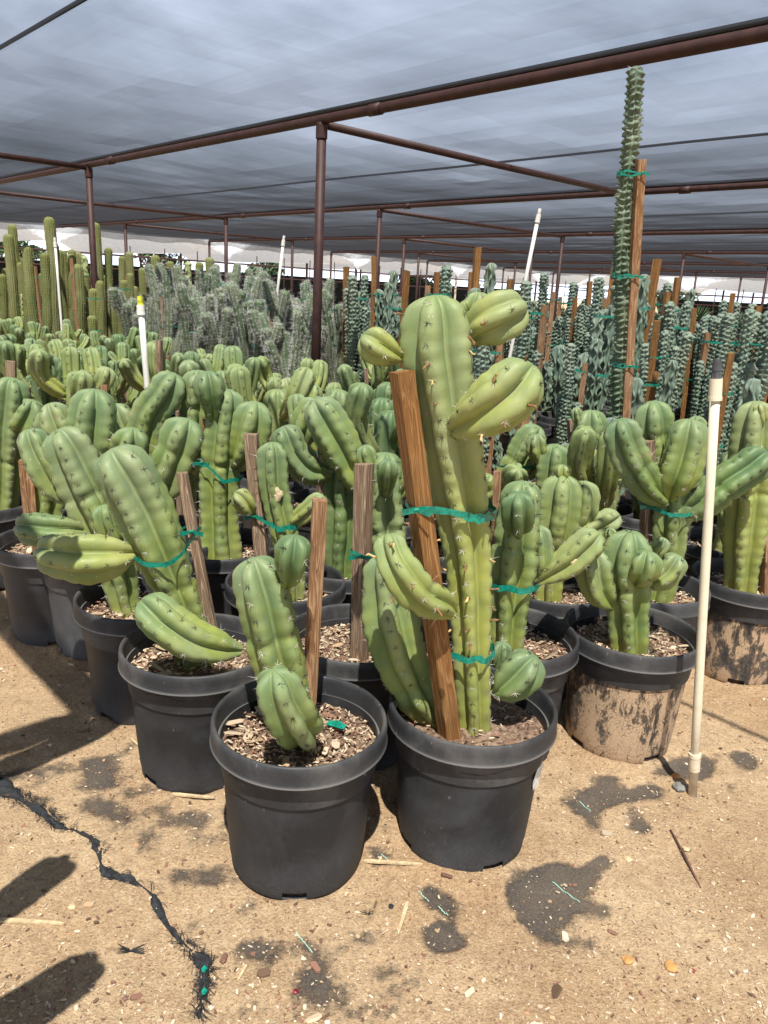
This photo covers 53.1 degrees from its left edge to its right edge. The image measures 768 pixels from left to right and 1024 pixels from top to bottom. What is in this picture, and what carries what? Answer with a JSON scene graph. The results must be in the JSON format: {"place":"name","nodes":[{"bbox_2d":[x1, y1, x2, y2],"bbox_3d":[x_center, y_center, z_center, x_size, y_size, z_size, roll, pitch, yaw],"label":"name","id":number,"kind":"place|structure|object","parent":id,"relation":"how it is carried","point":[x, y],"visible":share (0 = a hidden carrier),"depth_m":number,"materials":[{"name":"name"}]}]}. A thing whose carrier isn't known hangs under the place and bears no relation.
{"place":"outdoors","nodes":[
{"label":"outdoors","id":0,"kind":"place"},
{"bbox_2d":[0,300,767,1023],"bbox_3d":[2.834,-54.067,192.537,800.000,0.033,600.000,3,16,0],"label":"ground","id":1,"kind":"structure","parent":0,"point":[156,840],"depth_m":1.82,"materials":[{"name":"beige soil"}]},
{"bbox_2d":[0,274,8,319],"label":"golden column cactus","id":2,"kind":"object","parent":1,"relation":"on","point":[4,310],"visible":0.23,"depth_m":11.41,"materials":[{"name":"green plant"}]},
{"bbox_2d":[2,234,28,334],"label":"golden column cactus","id":3,"kind":"object","parent":1,"relation":"on","point":[11,271],"visible":0.32,"depth_m":9.41,"materials":[{"name":"plant"}]},
{"bbox_2d":[0,360,42,590],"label":"potted cactus","id":4,"kind":"object","parent":1,"relation":"on","point":[19,409],"visible":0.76,"depth_m":3.30,"materials":[{"name":"plant"}]},
{"bbox_2d":[14,321,48,345],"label":"potted cactus","id":5,"kind":"object","parent":1,"relation":"on","point":[20,333],"visible":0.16,"depth_m":8.14,"materials":[{"name":"plant"}]},
{"bbox_2d":[0,340,63,405],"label":"potted cactus","id":6,"kind":"object","parent":1,"relation":"on","point":[8,352],"visible":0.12,"depth_m":4.67,"materials":[{"name":"plant"}]},
{"bbox_2d":[0,413,64,646],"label":"potted cactus","id":7,"kind":"object","parent":1,"relation":"on","point":[27,595],"visible":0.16,"depth_m":2.90,"materials":[{"name":"plastic"}]},
{"bbox_2d":[0,917,64,924],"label":"wood splinter","id":8,"kind":"object","parent":1,"relation":"on","point":[24,921],"visible":1,"depth_m":1.69,"materials":[{"name":"wood"}]},
{"bbox_2d":[21,245,53,348],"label":"golden column cactus","id":9,"kind":"object","parent":1,"relation":"on","point":[29,280],"visible":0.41,"depth_m":9.01,"materials":[{"name":"plant"}]},
{"bbox_2d":[14,339,64,377],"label":"potted cactus","id":10,"kind":"object","parent":1,"relation":"on","point":[54,346],"visible":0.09,"depth_m":4.92,"materials":[{"name":"plant"}]},
{"bbox_2d":[44,217,63,333],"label":"golden column cactus","id":11,"kind":"object","parent":1,"relation":"on","point":[49,228],"visible":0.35,"depth_m":9.60,"materials":[{"name":"green plant"}]},
{"bbox_2d":[59,250,76,327],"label":"golden column cactus","id":12,"kind":"object","parent":1,"relation":"on","point":[66,314],"visible":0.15,"depth_m":11.03,"materials":[{"name":"green plant"}]},
{"bbox_2d":[27,346,115,516],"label":"potted cactus","id":13,"kind":"object","parent":1,"relation":"on","point":[90,375],"visible":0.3,"depth_m":4.34,"materials":[{"name":"plant"}]},
{"bbox_2d":[67,254,88,341],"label":"golden column cactus","id":14,"kind":"object","parent":1,"relation":"on","point":[79,303],"visible":0.35,"depth_m":9.30,"materials":[{"name":"green plant"}]},
{"bbox_2d":[26,384,148,659],"bbox_3d":[-1.078,0.025,2.876,0.432,1.008,0.426,-7,19,-31],"label":"potted cactus","id":15,"kind":"object","parent":1,"relation":"on","point":[91,413],"visible":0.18,"depth_m":2.74,"materials":[{"name":"plastic"}]},
{"bbox_2d":[87,280,105,346],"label":"golden column cactus","id":16,"kind":"object","parent":1,"relation":"on","point":[96,316],"visible":0.41,"depth_m":9.02,"materials":[{"name":"plant"}]},
{"bbox_2d":[95,222,112,337],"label":"golden column cactus","id":17,"kind":"object","parent":1,"relation":"on","point":[108,259],"visible":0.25,"depth_m":10.18,"materials":[{"name":"green plant"}]},
{"bbox_2d":[80,342,130,375],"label":"potted cactus","id":18,"kind":"object","parent":1,"relation":"on","point":[123,349],"visible":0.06,"depth_m":5.67,"materials":[{"name":"plant"}]},
{"bbox_2d":[10,412,203,724],"bbox_3d":[-0.846,0.173,2.435,0.582,0.993,0.426,-7,19,-30],"label":"potted cactus","id":19,"kind":"object","parent":1,"relation":"on","point":[58,464],"visible":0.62,"depth_m":2.36,"materials":[{"name":"plastic"}]},
{"bbox_2d":[0,772,223,1022],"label":"torn weed cloth","id":20,"kind":"object","parent":1,"relation":"on","point":[201,959],"visible":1,"depth_m":1.82,"materials":[{"name":"black fabric"}]},
{"bbox_2d":[102,360,140,408],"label":"potted cactus","id":21,"kind":"object","parent":1,"relation":"on","point":[120,387],"visible":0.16,"depth_m":5.31,"materials":[{"name":"plant"}]},
{"bbox_2d":[118,252,134,289],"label":"golden column cactus","id":22,"kind":"object","parent":1,"relation":"on","point":[126,264],"visible":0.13,"depth_m":11.99,"materials":[{"name":"green plant"}]},
{"bbox_2d":[107,286,155,337],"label":"spiny cactus","id":23,"kind":"object","parent":1,"relation":"on","point":[127,313],"visible":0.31,"depth_m":8.96,"materials":[{"name":"plant"}]},
{"bbox_2d":[114,326,149,352],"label":"potted cactus","id":24,"kind":"object","parent":1,"relation":"on","point":[134,332],"visible":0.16,"depth_m":7.47,"materials":[{"name":"plant"}]},
{"bbox_2d":[116,340,165,391],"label":"potted cactus","id":25,"kind":"object","parent":1,"relation":"on","point":[129,373],"visible":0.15,"depth_m":4.86,"materials":[{"name":"plant"}]},
{"bbox_2d":[31,439,254,794],"bbox_3d":[-0.627,0.274,2.162,0.629,0.971,0.426,3,16,0],"label":"potted cactus","id":26,"kind":"object","parent":1,"relation":"on","point":[184,669],"visible":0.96,"depth_m":2.05,"materials":[{"name":"plastic"}]},
{"bbox_2d":[136,296,149,388],"bbox_3d":[-1.415,-0.623,4.630,0.049,1.307,0.049,0,16,1],"label":"riser pipe","id":27,"kind":"object","parent":1,"relation":"on","point":[140,306],"visible":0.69,"depth_m":4.50,"materials":[{"name":"white plastic"}]},
{"bbox_2d":[134,332,172,358],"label":"potted cactus","id":28,"kind":"object","parent":1,"relation":"on","point":[168,343],"visible":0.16,"depth_m":7.24,"materials":[{"name":"plant"}]},
{"bbox_2d":[100,371,207,558],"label":"potted cactus","id":29,"kind":"object","parent":1,"relation":"on","point":[157,402],"visible":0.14,"depth_m":2.88,"materials":[{"name":"plant"}]},
{"bbox_2d":[142,261,193,359],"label":"spiny cactus","id":30,"kind":"object","parent":1,"relation":"on","point":[160,283],"visible":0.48,"depth_m":8.67,"materials":[{"name":"plant"}]},
{"bbox_2d":[174,410,200,523],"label":"potted cactus","id":31,"kind":"object","parent":1,"relation":"on","point":[194,475],"visible":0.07,"depth_m":3.50,"materials":[{"name":"plant"}]},
{"bbox_2d":[169,265,218,353],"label":"spiny cactus","id":32,"kind":"object","parent":1,"relation":"on","point":[203,282],"visible":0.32,"depth_m":8.17,"materials":[{"name":"plant"}]},
{"bbox_2d":[168,344,227,409],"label":"potted cactus","id":33,"kind":"object","parent":1,"relation":"on","point":[177,359],"visible":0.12,"depth_m":4.68,"materials":[{"name":"plant"}]},
{"bbox_2d":[175,282,236,353],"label":"spiny cactus","id":34,"kind":"object","parent":1,"relation":"on","point":[211,329],"visible":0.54,"depth_m":7.70,"materials":[{"name":"plant"}]},
{"bbox_2d":[178,345,261,527],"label":"potted cactus","id":35,"kind":"object","parent":1,"relation":"on","point":[232,354],"visible":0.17,"depth_m":4.34,"materials":[{"name":"plant"}]},
{"bbox_2d":[208,262,242,308],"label":"spiny cactus","id":36,"kind":"object","parent":1,"relation":"on","point":[232,276],"visible":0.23,"depth_m":9.90,"materials":[{"name":"plant"}]},
{"bbox_2d":[179,369,273,614],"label":"potted cactus","id":37,"kind":"object","parent":1,"relation":"on","point":[220,413],"visible":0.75,"depth_m":2.89,"materials":[{"name":"plant"}]},
{"bbox_2d":[230,276,264,335],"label":"spiny cactus","id":38,"kind":"object","parent":1,"relation":"on","point":[256,293],"visible":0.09,"depth_m":8.68,"materials":[{"name":"plant"}]},
{"bbox_2d":[224,274,292,363],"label":"spiny cactus","id":39,"kind":"object","parent":1,"relation":"on","point":[237,297],"visible":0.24,"depth_m":7.35,"materials":[{"name":"plant"}]},
{"bbox_2d":[224,363,323,534],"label":"potted cactus","id":40,"kind":"object","parent":1,"relation":"on","point":[302,380],"visible":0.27,"depth_m":3.94,"materials":[{"name":"plant"}]},
{"bbox_2d":[224,433,345,617],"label":"potted cactus","id":41,"kind":"object","parent":1,"relation":"on","point":[263,502],"visible":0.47,"depth_m":2.59,"materials":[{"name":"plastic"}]},
{"bbox_2d":[261,291,312,355],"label":"spiny cactus","id":42,"kind":"object","parent":1,"relation":"on","point":[307,306],"visible":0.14,"depth_m":7.78,"materials":[{"name":"plant"}]},
{"bbox_2d":[246,303,330,377],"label":"spiny cactus","id":43,"kind":"object","parent":1,"relation":"on","point":[285,357],"visible":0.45,"depth_m":7.11,"materials":[{"name":"plant"}]},
{"bbox_2d":[256,356,328,391],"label":"potted cactus","id":44,"kind":"object","parent":1,"relation":"on","point":[268,381],"visible":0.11,"depth_m":4.92,"materials":[{"name":"plant"}]},
{"bbox_2d":[209,497,387,899],"bbox_3d":[-0.198,0.423,1.822,0.427,0.918,0.431,3,16,0],"label":"potted cactus","id":45,"kind":"object","parent":1,"relation":"on","point":[298,744],"visible":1,"depth_m":1.75,"materials":[{"name":"plastic"}]},
{"bbox_2d":[0,222,607,308],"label":"greenhouse","id":46,"kind":"object","parent":1,"relation":"on","point":[193,252],"visible":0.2,"depth_m":35.78,"materials":[{"name":"white plastic"}]},
{"bbox_2d":[271,395,361,603],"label":"potted cactus","id":47,"kind":"object","parent":1,"relation":"on","point":[325,424],"visible":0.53,"depth_m":2.73,"materials":[{"name":"plant"}]},
{"bbox_2d":[298,276,334,359],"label":"spiny cactus","id":48,"kind":"object","parent":1,"relation":"on","point":[305,287],"visible":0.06,"depth_m":8.73,"materials":[{"name":"plant"}]},
{"bbox_2d":[286,389,367,541],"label":"potted cactus","id":49,"kind":"object","parent":1,"relation":"on","point":[339,395],"visible":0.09,"depth_m":3.64,"materials":[{"name":"plant"}]},
{"bbox_2d":[321,288,370,393],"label":"spiny cactus","id":50,"kind":"object","parent":1,"relation":"on","point":[332,357],"visible":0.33,"depth_m":8.22,"materials":[{"name":"plant"}]},
{"bbox_2d":[337,267,370,385],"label":"wavy cactus","id":51,"kind":"object","parent":1,"relation":"on","point":[354,325],"visible":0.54,"depth_m":7.30,"materials":[{"name":"plant"}]},
{"bbox_2d":[294,444,426,770],"bbox_3d":[-0.075,0.275,2.291,0.426,0.955,0.432,3,16,0],"label":"potted cactus","id":52,"kind":"object","parent":1,"relation":"on","point":[379,494],"visible":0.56,"depth_m":2.20,"materials":[{"name":"plastic"}]},
{"bbox_2d":[335,364,405,502],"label":"potted cactus","id":53,"kind":"object","parent":1,"relation":"on","point":[345,375],"visible":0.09,"depth_m":4.19,"materials":[{"name":"plant"}]},
{"bbox_2d":[353,356,389,389],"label":"potted cactus","id":54,"kind":"object","parent":1,"relation":"on","point":[376,376],"visible":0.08,"depth_m":5.96,"materials":[{"name":"plant"}]},
{"bbox_2d":[344,379,411,547],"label":"potted cactus","id":55,"kind":"object","parent":1,"relation":"on","point":[376,430],"visible":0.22,"depth_m":3.33,"materials":[{"name":"plant"}]},
{"bbox_2d":[368,256,398,383],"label":"wavy cactus","id":56,"kind":"object","parent":1,"relation":"on","point":[377,305],"visible":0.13,"depth_m":7.59,"materials":[{"name":"plant"}]},
{"bbox_2d":[0,0,767,360],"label":"shade structure","id":57,"kind":"object","parent":1,"relation":"on","point":[440,132],"visible":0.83,"depth_m":5.98,"materials":[{"name":"fabric"}]},
{"bbox_2d":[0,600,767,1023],"bbox_3d":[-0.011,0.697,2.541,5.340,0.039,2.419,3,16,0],"label":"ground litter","id":58,"kind":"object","parent":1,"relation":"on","point":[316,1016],"visible":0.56,"depth_m":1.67,"materials":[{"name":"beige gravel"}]},
{"bbox_2d":[383,270,409,368],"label":"wavy cactus","id":59,"kind":"object","parent":1,"relation":"on","point":[402,306],"visible":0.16,"depth_m":6.87,"materials":[{"name":"plant"}]},
{"bbox_2d":[424,265,452,296],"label":"wavy cactus","id":60,"kind":"object","parent":1,"relation":"on","point":[446,271],"visible":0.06,"depth_m":6.48,"materials":[{"name":"plant"}]},
{"bbox_2d":[354,287,557,871],"bbox_3d":[0.186,0.182,1.855,0.543,1.400,0.446,3,16,0],"label":"potted cactus","id":61,"kind":"object","parent":1,"relation":"on","point":[473,731],"visible":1,"depth_m":1.80,"materials":[{"name":"plastic"}]},
{"bbox_2d":[410,460,529,626],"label":"potted cactus","id":62,"kind":"object","parent":1,"relation":"on","point":[513,472],"visible":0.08,"depth_m":2.95,"materials":[{"name":"plastic"}]},
{"bbox_2d":[467,247,496,372],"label":"wavy cactus","id":63,"kind":"object","parent":1,"relation":"on","point":[489,284],"visible":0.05,"depth_m":6.20,"materials":[{"name":"plant"}]},
{"bbox_2d":[472,344,502,474],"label":"wavy cactus","id":64,"kind":"object","parent":1,"relation":"on","point":[482,359],"visible":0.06,"depth_m":4.28,"materials":[{"name":"plant"}]},
{"bbox_2d":[491,404,539,481],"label":"wavy cactus","id":65,"kind":"object","parent":1,"relation":"on","point":[498,449],"visible":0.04,"depth_m":4.85,"materials":[{"name":"plant"}]},
{"bbox_2d":[489,415,545,528],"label":"potted cactus","id":66,"kind":"object","parent":1,"relation":"on","point":[516,449],"visible":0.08,"depth_m":3.79,"materials":[{"name":"plant"}]},
{"bbox_2d":[508,208,540,357],"bbox_3d":[1.081,-1.428,6.441,0.042,2.109,0.042,9,16,-2],"label":"riser pipe","id":67,"kind":"object","parent":1,"relation":"on","point":[537,218],"visible":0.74,"depth_m":6.23,"materials":[{"name":"white plastic"}]},
{"bbox_2d":[499,281,551,481],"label":"wavy cactus","id":68,"kind":"object","parent":1,"relation":"on","point":[535,355],"visible":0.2,"depth_m":5.75,"materials":[{"name":"plant"}]},
{"bbox_2d":[447,470,609,760],"bbox_3d":[0.390,0.319,2.356,0.431,0.880,0.426,-7,19,-30],"label":"potted cactus","id":69,"kind":"object","parent":1,"relation":"on","point":[525,554],"visible":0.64,"depth_m":2.26,"materials":[{"name":"plastic"}]},
{"bbox_2d":[528,345,553,421],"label":"wavy cactus","id":70,"kind":"object","parent":1,"relation":"on","point":[546,403],"visible":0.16,"depth_m":6.95,"materials":[{"name":"plant"}]},
{"bbox_2d":[525,434,568,488],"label":"potted cactus","id":71,"kind":"object","parent":1,"relation":"on","point":[545,458],"visible":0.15,"depth_m":3.64,"materials":[{"name":"plant"}]},
{"bbox_2d":[535,273,562,389],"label":"wavy cactus","id":72,"kind":"object","parent":1,"relation":"on","point":[553,332],"visible":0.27,"depth_m":7.61,"materials":[{"name":"plant"}]},
{"bbox_2d":[538,345,588,444],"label":"wavy cactus","id":73,"kind":"object","parent":1,"relation":"on","point":[558,354],"visible":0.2,"depth_m":6.21,"materials":[{"name":"plant"}]},
{"bbox_2d":[552,282,578,384],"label":"wavy cactus","id":74,"kind":"object","parent":1,"relation":"on","point":[573,288],"visible":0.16,"depth_m":8.65,"materials":[{"name":"plant"}]},
{"bbox_2d":[553,343,587,444],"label":"wavy cactus","id":75,"kind":"object","parent":1,"relation":"on","point":[564,398],"visible":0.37,"depth_m":4.88,"materials":[{"name":"plant"}]},
{"bbox_2d":[529,464,623,699],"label":"potted cactus","id":76,"kind":"object","parent":1,"relation":"on","point":[571,504],"visible":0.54,"depth_m":2.67,"materials":[{"name":"plastic"}]},
{"bbox_2d":[569,298,591,364],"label":"wavy cactus","id":77,"kind":"object","parent":1,"relation":"on","point":[573,325],"visible":0.07,"depth_m":8.06,"materials":[{"name":"plant"}]},
{"bbox_2d":[575,304,608,408],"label":"wavy cactus","id":78,"kind":"object","parent":1,"relation":"on","point":[581,340],"visible":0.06,"depth_m":7.39,"materials":[{"name":"plant"}]},
{"bbox_2d":[566,425,623,539],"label":"potted cactus","id":79,"kind":"object","parent":1,"relation":"on","point":[588,460],"visible":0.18,"depth_m":3.09,"materials":[{"name":"plastic"}]},
{"bbox_2d":[586,277,611,417],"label":"wavy cactus","id":80,"kind":"object","parent":1,"relation":"on","point":[597,291],"visible":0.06,"depth_m":6.51,"materials":[{"name":"plant"}]},
{"bbox_2d":[583,267,615,413],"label":"wavy cactus","id":81,"kind":"object","parent":1,"relation":"on","point":[602,333],"visible":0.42,"depth_m":5.46,"materials":[{"name":"plant"}]},
{"bbox_2d":[567,404,635,530],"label":"potted cactus","id":82,"kind":"object","parent":1,"relation":"on","point":[596,420],"visible":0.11,"depth_m":3.74,"materials":[{"name":"plastic"}]},
{"bbox_2d":[605,66,649,514],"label":"tall column cactus","id":83,"kind":"object","parent":1,"relation":"on","point":[631,173],"depth_m":3.73,"materials":[{"name":"plant"}]},
{"bbox_2d":[619,494,639,531],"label":"potted cactus","id":84,"kind":"object","parent":1,"relation":"on","point":[630,523],"visible":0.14,"depth_m":3.70,"materials":[{"name":"plastic"}]},
{"bbox_2d":[564,524,696,763],"bbox_3d":[0.780,0.390,2.450,0.444,0.732,0.429,3,16,0],"label":"potted cactus","id":85,"kind":"object","parent":1,"relation":"on","point":[628,675],"visible":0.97,"depth_m":2.35,"materials":[{"name":"plastic"}]},
{"bbox_2d":[615,259,661,377],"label":"wavy cactus","id":86,"kind":"object","parent":1,"relation":"on","point":[647,291],"visible":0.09,"depth_m":5.75,"materials":[{"name":"plant"}]},
{"bbox_2d":[630,360,678,418],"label":"wavy cactus","id":87,"kind":"object","parent":1,"relation":"on","point":[666,390],"visible":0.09,"depth_m":4.56,"materials":[{"name":"plant"}]},
{"bbox_2d":[638,320,695,411],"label":"wavy cactus","id":88,"kind":"object","parent":1,"relation":"on","point":[649,355],"visible":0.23,"depth_m":5.09,"materials":[{"name":"plant"}]},
{"bbox_2d":[575,275,767,316],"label":"greenhouse","id":89,"kind":"object","parent":1,"relation":"on","point":[750,285],"visible":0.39,"depth_m":38.02,"materials":[{"name":"white plastic"}]},
{"bbox_2d":[655,292,691,386],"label":"wavy cactus","id":90,"kind":"object","parent":1,"relation":"on","point":[667,317],"visible":0.2,"depth_m":6.10,"materials":[{"name":"plant"}]},
{"bbox_2d":[671,277,696,331],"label":"wavy cactus","id":91,"kind":"object","parent":1,"relation":"on","point":[690,297],"visible":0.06,"depth_m":8.32,"materials":[{"name":"plant"}]},
{"bbox_2d":[603,400,767,628],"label":"potted cactus","id":92,"kind":"object","parent":1,"relation":"on","point":[656,451],"visible":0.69,"depth_m":2.66,"materials":[{"name":"plastic"}]},
{"bbox_2d":[672,307,699,418],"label":"wavy cactus","id":93,"kind":"object","parent":1,"relation":"on","point":[677,411],"visible":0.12,"depth_m":7.28,"materials":[{"name":"plant"}]},
{"bbox_2d":[675,308,721,420],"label":"wavy cactus","id":94,"kind":"object","parent":1,"relation":"on","point":[713,326],"visible":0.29,"depth_m":6.55,"materials":[{"name":"plant"}]},
{"bbox_2d":[688,359,722,797],"bbox_3d":[0.880,0.235,2.116,0.036,1.290,0.035,5,15,29],"label":"riser pipe","id":95,"kind":"object","parent":1,"relation":"on","point":[715,397],"visible":0.94,"depth_m":2.09,"materials":[{"name":"plastic"}]},
{"bbox_2d":[684,450,727,574],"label":"potted cactus","id":96,"kind":"object","parent":1,"relation":"on","point":[694,547],"visible":0.17,"depth_m":3.39,"materials":[{"name":"plastic"}]},
{"bbox_2d":[690,313,734,416],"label":"wavy cactus","id":97,"kind":"object","parent":1,"relation":"on","point":[699,395],"visible":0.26,"depth_m":5.50,"materials":[{"name":"plant"}]},
{"bbox_2d":[691,352,758,525],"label":"wavy cactus","id":98,"kind":"object","parent":1,"relation":"on","point":[730,378],"visible":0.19,"depth_m":4.15,"materials":[{"name":"plant"}]},
{"bbox_2d":[690,400,767,684],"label":"potted cactus","id":99,"kind":"object","parent":1,"relation":"on","point":[736,652],"visible":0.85,"depth_m":2.88,"materials":[{"name":"plastic"}]},
{"bbox_2d":[700,378,761,525],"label":"wavy cactus","id":100,"kind":"object","parent":1,"relation":"on","point":[753,389],"visible":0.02,"depth_m":3.56,"materials":[{"name":"plant"}]},
{"bbox_2d":[717,293,756,352],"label":"wavy cactus","id":101,"kind":"object","parent":1,"relation":"on","point":[732,307],"visible":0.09,"depth_m":6.79,"materials":[{"name":"plant"}]},
{"bbox_2d":[726,309,767,429],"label":"wavy cactus","id":102,"kind":"object","parent":1,"relation":"on","point":[752,320],"visible":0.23,"depth_m":4.70,"materials":[{"name":"plant"}]},
{"bbox_2d":[3,240,767,303],"label":"sky","id":103,"kind":"structure","parent":0,"point":[41,243],"materials":[{"name":"white"}]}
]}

